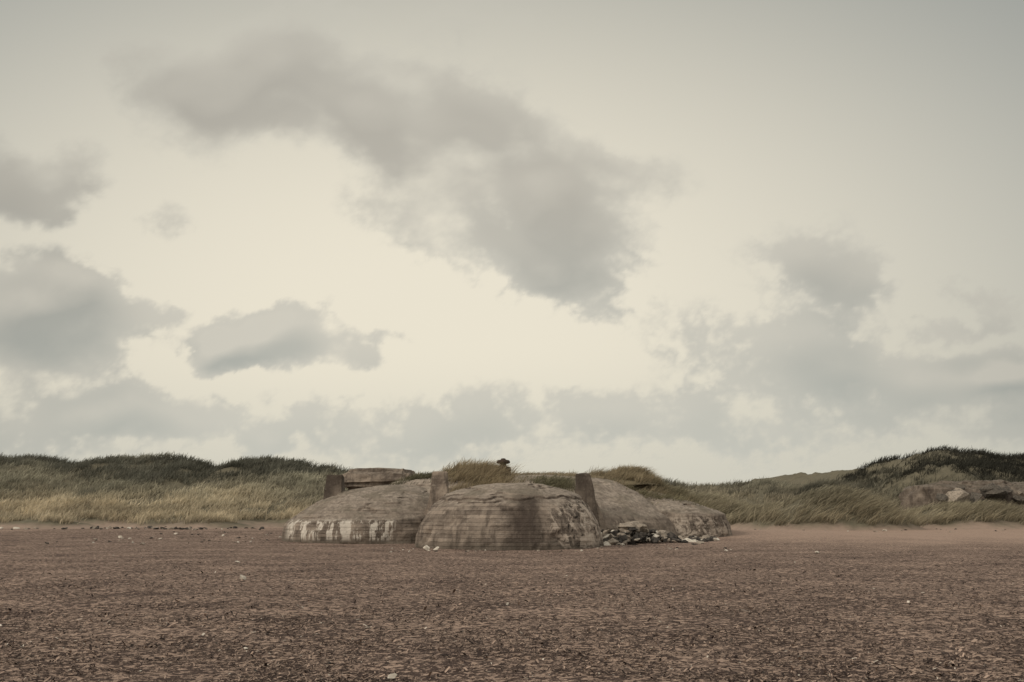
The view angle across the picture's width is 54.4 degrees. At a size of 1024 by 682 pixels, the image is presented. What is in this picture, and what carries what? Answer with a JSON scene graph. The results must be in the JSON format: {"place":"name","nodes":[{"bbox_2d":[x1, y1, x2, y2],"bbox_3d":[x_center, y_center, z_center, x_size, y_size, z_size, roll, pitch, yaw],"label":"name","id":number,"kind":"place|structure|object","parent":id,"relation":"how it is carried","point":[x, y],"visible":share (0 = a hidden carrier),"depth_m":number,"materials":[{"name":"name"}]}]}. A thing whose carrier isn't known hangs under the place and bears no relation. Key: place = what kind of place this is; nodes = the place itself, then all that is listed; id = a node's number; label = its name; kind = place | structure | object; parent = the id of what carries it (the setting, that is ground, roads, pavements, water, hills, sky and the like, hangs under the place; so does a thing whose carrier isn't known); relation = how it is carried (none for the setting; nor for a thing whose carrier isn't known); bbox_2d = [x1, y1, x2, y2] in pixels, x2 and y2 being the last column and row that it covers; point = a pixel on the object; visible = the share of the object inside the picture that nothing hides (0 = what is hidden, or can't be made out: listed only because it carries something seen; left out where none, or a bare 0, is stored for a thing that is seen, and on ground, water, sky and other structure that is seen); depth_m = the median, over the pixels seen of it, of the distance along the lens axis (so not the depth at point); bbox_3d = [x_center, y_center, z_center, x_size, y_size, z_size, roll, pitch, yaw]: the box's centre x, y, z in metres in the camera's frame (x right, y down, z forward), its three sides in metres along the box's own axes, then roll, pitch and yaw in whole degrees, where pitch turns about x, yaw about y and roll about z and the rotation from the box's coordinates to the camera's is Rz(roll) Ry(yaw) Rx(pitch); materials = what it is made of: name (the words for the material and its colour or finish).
{"place":"outdoors","nodes":[
{"label":"outdoors","id":0,"kind":"place"},
{"bbox_2d":[426,471,448,513],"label":"vent block","id":1,"kind":"structure","parent":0,"point":[439,488],"depth_m":51.02,"materials":[{"name":"grey concrete"}]},
{"bbox_2d":[0,19,1023,472],"bbox_3d":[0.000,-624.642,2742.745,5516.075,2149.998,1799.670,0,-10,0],"label":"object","id":2,"kind":"structure","parent":0,"point":[538,205],"depth_m":3362.06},
{"bbox_2d":[0,527,1023,681],"bbox_3d":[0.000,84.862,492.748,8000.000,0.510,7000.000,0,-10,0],"label":"ground","id":3,"kind":"structure","parent":0,"point":[891,551],"depth_m":18.33,"materials":[{"name":"brown gravel"}]},
{"bbox_2d":[281,484,429,543],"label":"side dome","id":4,"kind":"structure","parent":3,"relation":"on","point":[387,514],"depth_m":51.21,"materials":[{"name":"concrete"}]},
{"bbox_2d":[323,475,344,499],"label":"vent block","id":5,"kind":"structure","parent":4,"relation":"on","point":[334,485],"depth_m":54.19,"materials":[{"name":"concrete"}]},
{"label":"turf","id":6,"kind":"object","parent":4,"relation":"on","visible":0},
{"bbox_2d":[497,458,510,475],"bbox_3d":[-0.500,7.272,57.087,0.880,1.100,0.880,0,-10,0],"label":"steel ventilator","id":7,"kind":"object","parent":6,"relation":"on","point":[504,461],"visible":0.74,"depth_m":56.87,"materials":[{"name":"black metal"}]},
{"bbox_2d":[415,483,603,550],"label":"front dome","id":8,"kind":"structure","parent":3,"relation":"on","point":[508,516],"depth_m":43.66,"materials":[{"name":"concrete"}]},
{"bbox_2d":[0,526,1023,679],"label":"beach stones","id":9,"kind":"object","parent":3,"relation":"on","point":[394,675],"visible":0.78,"depth_m":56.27,"materials":[{"name":"grey stone"}]},
{"bbox_2d":[0,559,1023,681],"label":"beach debris","id":10,"kind":"object","parent":3,"relation":"on","point":[278,664],"visible":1,"depth_m":12.99,"materials":[{"name":"brown gravel"}]},
{"bbox_2d":[391,475,678,536],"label":"roof","id":11,"kind":"structure","parent":3,"relation":"on","point":[619,503],"depth_m":54.29,"materials":[{"name":"concrete"}]},
{"bbox_2d":[348,486,367,489],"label":"slab wall","id":12,"kind":"structure","parent":11,"relation":"on","point":[349,488],"depth_m":62.69,"materials":[{"name":"concrete"}]},
{"bbox_2d":[342,468,417,487],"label":"slab","id":13,"kind":"structure","parent":12,"relation":"on","point":[360,477],"depth_m":62.22,"materials":[{"name":"concrete"}]},
{"bbox_2d":[575,473,599,526],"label":"vent block","id":14,"kind":"structure","parent":11,"relation":"attached to","point":[584,488],"depth_m":51.58,"materials":[{"name":"grey concrete"}]},
{"bbox_2d":[528,473,658,485],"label":"turf","id":15,"kind":"structure","parent":11,"relation":"on","point":[631,483],"depth_m":59.33,"materials":[{"name":"green plant"}]},
{"bbox_2d":[390,456,713,507],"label":"roof grass","id":16,"kind":"structure","parent":15,"relation":"on","point":[484,472],"depth_m":56.79,"materials":[{"name":"green plant"}]},
{"bbox_2d":[624,484,660,491],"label":"turf","id":17,"kind":"structure","parent":11,"relation":"on","point":[641,486],"depth_m":60.82,"materials":[{"name":"green plant"}]},
{"bbox_2d":[601,521,719,545],"bbox_3d":[7.569,9.903,50.957,10.088,1.404,5.795,7,-12,-37],"label":"rubble pile","id":18,"kind":"object","parent":3,"relation":"on","point":[631,533],"visible":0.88,"depth_m":50.15,"materials":[{"name":"grey stone"}]},
{"bbox_2d":[637,491,731,536],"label":"wing dome","id":19,"kind":"structure","parent":3,"relation":"on","point":[686,518],"depth_m":55.35,"materials":[{"name":"concrete"}]},
{"bbox_2d":[899,480,1023,511],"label":"concrete bunker","id":20,"kind":"object","parent":3,"relation":"on","point":[956,491],"visible":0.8,"depth_m":84.00},
{"bbox_2d":[0,444,1023,530],"bbox_3d":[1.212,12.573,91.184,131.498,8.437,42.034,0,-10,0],"label":"dune grass","id":21,"kind":"structure","parent":0,"point":[846,490],"depth_m":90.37,"materials":[{"name":"green plant"}]},
{"bbox_2d":[596,502,607,530],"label":"vent buttress","id":22,"kind":"structure","parent":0,"point":[602,523],"depth_m":51.70,"materials":[{"name":"grey concrete"}]}
]}

